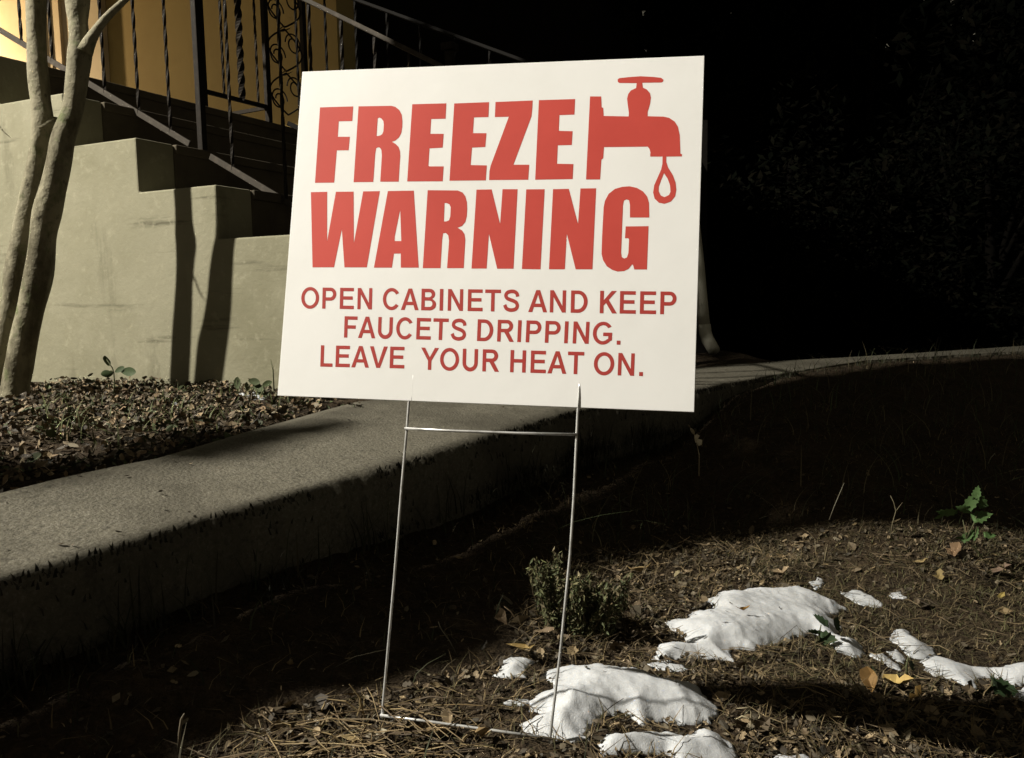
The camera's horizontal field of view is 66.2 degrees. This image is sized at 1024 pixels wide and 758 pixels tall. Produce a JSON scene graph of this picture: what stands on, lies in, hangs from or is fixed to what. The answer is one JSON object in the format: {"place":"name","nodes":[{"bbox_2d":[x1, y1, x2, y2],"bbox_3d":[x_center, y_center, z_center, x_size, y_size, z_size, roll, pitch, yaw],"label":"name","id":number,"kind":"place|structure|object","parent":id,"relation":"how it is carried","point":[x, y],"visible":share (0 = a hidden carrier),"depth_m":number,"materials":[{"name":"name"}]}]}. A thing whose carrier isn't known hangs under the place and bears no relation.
{"place":"outdoors","nodes":[
{"label":"outdoors","id":0,"kind":"place"},
{"bbox_2d":[0,72,1023,757],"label":"ground","id":1,"kind":"structure","parent":0,"point":[216,712],"depth_m":1.71,"materials":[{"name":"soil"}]},
{"bbox_2d":[0,0,129,403],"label":"crape myrtle tree","id":2,"kind":"object","parent":1,"relation":"on","point":[28,272],"visible":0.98,"depth_m":2.56,"materials":[{"name":"brown plant"}]},
{"bbox_2d":[70,373,100,388],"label":"seedling","id":3,"kind":"object","parent":1,"relation":"on","point":[88,381],"visible":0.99,"depth_m":2.73,"materials":[{"name":"green plant"}]},
{"bbox_2d":[101,356,135,391],"bbox_3d":[-1.302,-0.009,2.599,0.119,0.137,0.030,-1,6,0],"label":"seedling","id":4,"kind":"object","parent":1,"relation":"on","point":[129,371],"visible":1,"depth_m":2.60,"materials":[{"name":"green plant"}]},
{"bbox_2d":[0,56,313,398],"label":"staircase","id":5,"kind":"structure","parent":1,"relation":"on","point":[171,261],"depth_m":2.98,"materials":[{"name":"paint"}]},
{"bbox_2d":[0,0,458,208],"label":"stair railing","id":6,"kind":"object","parent":5,"relation":"on","point":[450,48],"visible":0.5,"depth_m":3.10,"materials":[{"name":"metal"}]},
{"bbox_2d":[200,0,266,114],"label":"landing railing","id":7,"kind":"object","parent":5,"relation":"on","point":[258,105],"visible":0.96,"depth_m":4.23,"materials":[{"name":"metal"}]},
{"bbox_2d":[260,0,307,122],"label":"porch column","id":8,"kind":"structure","parent":5,"relation":"on","point":[267,53],"depth_m":4.45,"materials":[{"name":"metal"}]},
{"bbox_2d":[287,0,531,129],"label":"stair railing","id":9,"kind":"object","parent":5,"relation":"on","point":[442,31],"visible":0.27,"depth_m":3.90,"materials":[{"name":"black metal"}]},
{"bbox_2d":[34,379,292,448],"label":"ground cover","id":10,"kind":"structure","parent":1,"relation":"on","point":[95,427],"depth_m":2.15,"materials":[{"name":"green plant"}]},
{"bbox_2d":[0,376,361,492],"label":"bed litter","id":11,"kind":"object","parent":1,"relation":"on","point":[17,412],"visible":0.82,"depth_m":2.14,"materials":[{"name":"brown plant"}]},
{"bbox_2d":[177,713,184,754],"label":"bare twig","id":12,"kind":"object","parent":1,"relation":"on","point":[179,732],"visible":0.95,"depth_m":0.99,"materials":[{"name":"brown wood"}]},
{"bbox_2d":[234,359,274,396],"bbox_3d":[-0.870,-0.001,2.647,0.137,0.129,0.024,-1,6,0],"label":"weed","id":13,"kind":"object","parent":1,"relation":"on","point":[254,382],"visible":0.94,"depth_m":2.65,"materials":[{"name":"green plant"}]},
{"bbox_2d":[241,392,268,399],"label":"snow patch","id":14,"kind":"object","parent":1,"relation":"on","point":[258,396],"visible":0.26,"depth_m":2.64,"materials":[{"name":"white snow"}]},
{"bbox_2d":[0,0,634,126],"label":"house","id":15,"kind":"structure","parent":1,"relation":"on","point":[532,31],"depth_m":5.51,"materials":[{"name":"yellow paint"}]},
{"bbox_2d":[219,684,501,757],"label":"pine straw","id":16,"kind":"object","parent":1,"relation":"on","point":[362,731],"visible":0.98,"depth_m":1.05,"materials":[{"name":"brown plant"}]},
{"bbox_2d":[341,735,361,743],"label":"fallen leaf","id":17,"kind":"object","parent":16,"relation":"on","point":[348,737],"visible":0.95,"depth_m":1.04,"materials":[{"name":"brown plant"}]},
{"bbox_2d":[366,728,386,738],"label":"fallen leaf","id":18,"kind":"object","parent":16,"relation":"on","point":[374,737],"visible":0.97,"depth_m":1.05,"materials":[{"name":"brown plant"}]},
{"bbox_2d":[419,721,448,731],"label":"fallen leaf","id":19,"kind":"object","parent":1,"relation":"on","point":[427,728],"visible":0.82,"depth_m":1.09,"materials":[{"name":"brown plant"}]},
{"bbox_2d":[438,621,457,655],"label":"bare twig","id":20,"kind":"object","parent":1,"relation":"on","point":[448,639],"visible":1,"depth_m":1.32,"materials":[{"name":"brown wood"}]},
{"bbox_2d":[472,727,491,737],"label":"fallen leaf","id":21,"kind":"object","parent":1,"relation":"on","point":[482,731],"visible":1,"depth_m":1.05,"materials":[{"name":"brown plant"}]},
{"bbox_2d":[278,56,703,740],"bbox_3d":[-0.044,0.027,1.124,0.626,0.998,0.199,0,6,11],"label":"yard sign","id":22,"kind":"object","parent":1,"relation":"on","point":[512,234],"visible":0.98,"depth_m":1.14,"materials":[{"name":"plastic"}]},
{"bbox_2d":[494,608,506,624],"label":"fallen leaf","id":23,"kind":"object","parent":1,"relation":"on","point":[500,615],"visible":1,"depth_m":1.47,"materials":[{"name":"brown plant"}]},
{"bbox_2d":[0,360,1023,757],"bbox_3d":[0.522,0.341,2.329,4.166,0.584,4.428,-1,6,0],"label":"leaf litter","id":24,"kind":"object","parent":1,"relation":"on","point":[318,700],"visible":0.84,"depth_m":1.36,"materials":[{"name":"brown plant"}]},
{"bbox_2d":[508,643,534,649],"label":"fallen leaf","id":25,"kind":"object","parent":24,"relation":"on","point":[521,646],"visible":1,"depth_m":1.33,"materials":[{"name":"yellow plant"}]},
{"bbox_2d":[0,346,1023,683],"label":"walk","id":26,"kind":"structure","parent":1,"relation":"on","point":[334,460],"depth_m":1.62,"materials":[{"name":"concrete"}]},
{"bbox_2d":[492,657,534,678],"bbox_3d":[0.004,0.486,1.290,0.055,0.045,0.083,0,6,13],"label":"snow patch","id":27,"kind":"object","parent":1,"relation":"on","point":[514,668],"visible":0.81,"depth_m":1.28,"materials":[{"name":"white snow"}]},
{"bbox_2d":[504,699,528,705],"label":"snow patch","id":28,"kind":"object","parent":1,"relation":"on","point":[518,704],"visible":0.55,"depth_m":1.17,"materials":[{"name":"white snow"}]},
{"bbox_2d":[339,68,707,352],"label":"dark outbuilding","id":29,"kind":"structure","parent":1,"relation":"on","point":[700,348],"depth_m":4.83,"materials":[{"name":"black"}]},
{"bbox_2d":[697,228,719,354],"bbox_3d":[1.121,-0.837,4.801,0.160,1.372,0.374,-5,7,-33],"label":"downspout","id":30,"kind":"object","parent":29,"relation":"attached to","point":[709,342],"visible":0.53,"depth_m":4.79,"materials":[{"name":"grey metal"}]},
{"bbox_2d":[534,627,553,632],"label":"fallen leaf","id":31,"kind":"object","parent":1,"relation":"on","point":[547,629],"visible":0.98,"depth_m":1.42,"materials":[{"name":"brown plant"}]},
{"bbox_2d":[567,646,578,654],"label":"fallen leaf","id":32,"kind":"object","parent":1,"relation":"on","point":[571,648],"visible":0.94,"depth_m":1.39,"materials":[{"name":"brown plant"}]},
{"bbox_2d":[525,546,632,641],"bbox_3d":[0.132,0.406,1.520,0.221,0.186,0.135,-1,6,0],"label":"evergreen clump","id":33,"kind":"object","parent":1,"relation":"on","point":[582,595],"visible":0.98,"depth_m":1.49,"materials":[{"name":"green plant"}]},
{"bbox_2d":[520,663,718,742],"bbox_3d":[0.168,0.505,1.210,0.315,0.100,0.290,-1,6,0],"label":"snow patch","id":34,"kind":"object","parent":1,"relation":"on","point":[581,689],"visible":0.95,"depth_m":1.19,"materials":[{"name":"white snow"}]},
{"bbox_2d":[626,563,650,571],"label":"fallen leaf","id":35,"kind":"object","parent":1,"relation":"on","point":[640,568],"visible":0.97,"depth_m":1.77,"materials":[{"name":"brown plant"}]},
{"bbox_2d":[640,558,683,597],"bbox_3d":[0.333,0.440,1.735,0.100,0.095,0.002,-1,6,0],"label":"bare twig","id":36,"kind":"object","parent":1,"relation":"on","point":[654,578],"visible":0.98,"depth_m":1.73,"materials":[{"name":"brown wood"}]},
{"bbox_2d":[647,661,687,671],"bbox_3d":[0.277,0.523,1.393,0.070,0.036,0.040,-1,6,0],"label":"snow patch","id":37,"kind":"object","parent":1,"relation":"on","point":[664,665],"visible":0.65,"depth_m":1.39,"materials":[{"name":"white snow"}]},
{"bbox_2d":[599,728,737,757],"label":"snow patch","id":38,"kind":"object","parent":1,"relation":"on","point":[705,743],"visible":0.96,"depth_m":1.08,"materials":[{"name":"white snow"}]},
{"bbox_2d":[688,424,701,475],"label":"hanging leaf","id":39,"kind":"object","parent":1,"relation":"on","point":[698,442],"visible":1,"depth_m":2.36,"materials":[{"name":"brown plant"}]},
{"bbox_2d":[583,0,847,239],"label":"background tree","id":40,"kind":"object","parent":1,"relation":"on","point":[734,102],"visible":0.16,"depth_m":8.86,"materials":[{"name":"green plant"}]},
{"bbox_2d":[736,707,773,733],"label":"fallen leaf","id":41,"kind":"object","parent":1,"relation":"on","point":[751,721],"visible":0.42,"depth_m":1.18,"materials":[{"name":"plant"}]},
{"bbox_2d":[654,586,866,662],"bbox_3d":[0.547,0.533,1.642,0.338,0.126,0.696,3,7,37],"label":"snow patch","id":42,"kind":"object","parent":1,"relation":"on","point":[750,626],"visible":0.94,"depth_m":1.62,"materials":[{"name":"white snow"}]},
{"bbox_2d":[773,566,788,573],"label":"fallen leaf","id":43,"kind":"object","parent":1,"relation":"on","point":[783,571],"visible":1,"depth_m":2.00,"materials":[{"name":"yellow plant"}]},
{"bbox_2d":[773,754,809,757],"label":"snow patch","id":44,"kind":"object","parent":1,"relation":"on","point":[801,755],"visible":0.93,"depth_m":1.11,"materials":[{"name":"white snow"}]},
{"bbox_2d":[809,577,824,589],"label":"snow patch","id":45,"kind":"object","parent":1,"relation":"on","point":[816,581],"visible":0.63,"depth_m":2.03,"materials":[{"name":"white snow"}]},
{"bbox_2d":[815,544,827,563],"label":"bare twig","id":46,"kind":"object","parent":1,"relation":"on","point":[816,555],"visible":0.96,"depth_m":2.16,"materials":[{"name":"brown wood"}]},
{"bbox_2d":[807,614,840,645],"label":"ivy sprig","id":47,"kind":"object","parent":1,"relation":"on","point":[826,635],"visible":0.96,"depth_m":1.60,"materials":[{"name":"green plant"}]},
{"bbox_2d":[635,0,1023,360],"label":"woodland","id":48,"kind":"object","parent":1,"relation":"on","point":[824,332],"visible":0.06,"depth_m":13.60,"materials":[{"name":"green plant"}]},
{"bbox_2d":[648,0,1023,356],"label":"background tree","id":49,"kind":"object","parent":1,"relation":"on","point":[872,47],"visible":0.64,"depth_m":9.81,"materials":[{"name":"green plant"}]},
{"bbox_2d":[829,484,843,519],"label":"bare twig","id":50,"kind":"object","parent":1,"relation":"on","point":[835,502],"visible":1,"depth_m":2.04,"materials":[{"name":"brown wood"}]},
{"bbox_2d":[707,76,987,360],"bbox_3d":[2.590,-1.087,7.208,3.054,3.476,1.956,-3,6,-18],"label":"evergreen shrub","id":51,"kind":"object","parent":1,"relation":"on","point":[776,336],"visible":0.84,"depth_m":7.14,"materials":[{"name":"green plant"}]},
{"bbox_2d":[836,658,865,697],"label":"bare twig","id":52,"kind":"object","parent":1,"relation":"on","point":[852,678],"visible":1,"depth_m":1.36,"materials":[{"name":"brown wood"}]},
{"bbox_2d":[841,590,882,607],"bbox_3d":[0.865,0.557,1.947,0.068,0.037,0.111,-2,6,-8],"label":"snow patch","id":53,"kind":"object","parent":1,"relation":"on","point":[862,601],"visible":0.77,"depth_m":1.94,"materials":[{"name":"white snow"}]},
{"bbox_2d":[860,666,877,691],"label":"fallen leaf","id":54,"kind":"object","parent":1,"relation":"on","point":[871,679],"visible":0.93,"depth_m":1.43,"materials":[{"name":"brown plant"}]},
{"bbox_2d":[869,653,901,670],"bbox_3d":[0.755,0.583,1.581,0.046,0.044,0.068,-3,6,-20],"label":"snow patch","id":55,"kind":"object","parent":1,"relation":"on","point":[897,667],"visible":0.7,"depth_m":1.57,"materials":[{"name":"white snow"}]},
{"bbox_2d":[886,649,905,663],"bbox_3d":[0.795,0.585,1.624,0.030,0.039,0.060,-1,6,0],"label":"snow patch","id":56,"kind":"object","parent":1,"relation":"on","point":[897,654],"visible":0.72,"depth_m":1.61,"materials":[{"name":"white snow"}]},
{"bbox_2d":[890,495,902,536],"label":"bare twig","id":57,"kind":"object","parent":1,"relation":"on","point":[894,514],"visible":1,"depth_m":2.14,"materials":[{"name":"brown plant"}]},
{"bbox_2d":[871,656,923,679],"bbox_3d":[0.749,0.565,1.522,0.105,0.057,0.024,-1,6,0],"label":"ivy sprig","id":58,"kind":"object","parent":1,"relation":"on","point":[911,664],"visible":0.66,"depth_m":1.52,"materials":[{"name":"green plant"}]},
{"bbox_2d":[889,591,906,598],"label":"snow patch","id":59,"kind":"object","parent":1,"relation":"on","point":[893,596],"visible":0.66,"depth_m":1.94,"materials":[{"name":"white snow"}]},
{"bbox_2d":[883,674,913,683],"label":"fallen leaf","id":60,"kind":"object","parent":1,"relation":"on","point":[896,679],"visible":0.99,"depth_m":1.46,"materials":[{"name":"yellow plant"}]},
{"bbox_2d":[890,629,935,659],"bbox_3d":[0.864,0.583,1.703,0.085,0.052,0.165,-1,6,0],"label":"snow patch","id":61,"kind":"object","parent":1,"relation":"on","point":[921,652],"visible":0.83,"depth_m":1.67,"materials":[{"name":"white snow"}]},
{"bbox_2d":[908,685,920,700],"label":"fallen leaf","id":62,"kind":"object","parent":1,"relation":"on","point":[912,695],"visible":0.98,"depth_m":1.42,"materials":[{"name":"brown plant"}]},
{"bbox_2d":[814,89,1023,352],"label":"evergreen shrub","id":63,"kind":"object","parent":1,"relation":"on","point":[984,320],"visible":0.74,"depth_m":7.36,"materials":[{"name":"green plant"}]},
{"bbox_2d":[933,569,944,579],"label":"fallen leaf","id":64,"kind":"object","parent":1,"relation":"on","point":[940,572],"visible":0.99,"depth_m":2.00,"materials":[{"name":"plant"}]},
{"bbox_2d":[946,542,961,555],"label":"fallen leaf","id":65,"kind":"object","parent":1,"relation":"on","point":[956,546],"visible":1,"depth_m":2.10,"materials":[{"name":"brown plant"}]},
{"bbox_2d":[934,485,995,564],"bbox_3d":[1.199,0.389,2.079,0.168,0.219,0.021,-1,6,3],"label":"seedling","id":66,"kind":"object","parent":1,"relation":"on","point":[973,501],"visible":1,"depth_m":2.08,"materials":[{"name":"green plant"}]},
{"bbox_2d":[920,0,1023,241],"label":"background tree","id":67,"kind":"object","parent":1,"relation":"on","point":[1015,106],"visible":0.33,"depth_m":11.09,"materials":[{"name":"green plant"}]},
{"bbox_2d":[920,656,1023,691],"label":"snow patch","id":68,"kind":"object","parent":1,"relation":"on","point":[1014,672],"visible":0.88,"depth_m":1.56,"materials":[{"name":"white snow"}]},
{"bbox_2d":[962,673,1017,697],"bbox_3d":[0.894,0.587,1.486,0.126,0.061,0.043,-1,6,0],"label":"ivy sprig","id":69,"kind":"object","parent":1,"relation":"on","point":[1000,685],"visible":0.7,"depth_m":1.49,"materials":[{"name":"green plant"}]},
{"bbox_2d":[991,563,1011,572],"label":"fallen leaf","id":70,"kind":"object","parent":1,"relation":"on","point":[998,568],"visible":1,"depth_m":2.05,"materials":[{"name":"brown plant"}]},
{"bbox_2d":[998,592,1004,597],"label":"fallen leaf","id":71,"kind":"object","parent":1,"relation":"on","point":[1001,595],"visible":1,"depth_m":1.90,"materials":[{"name":"yellow plant"}]},
{"bbox_2d":[1013,687,1023,701],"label":"snow patch","id":72,"kind":"object","parent":1,"relation":"on","point":[1021,694],"visible":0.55,"depth_m":1.49,"materials":[{"name":"white snow"}]},
{"bbox_2d":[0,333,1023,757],"bbox_3d":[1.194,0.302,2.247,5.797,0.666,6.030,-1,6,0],"label":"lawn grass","id":73,"kind":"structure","parent":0,"point":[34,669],"depth_m":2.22,"materials":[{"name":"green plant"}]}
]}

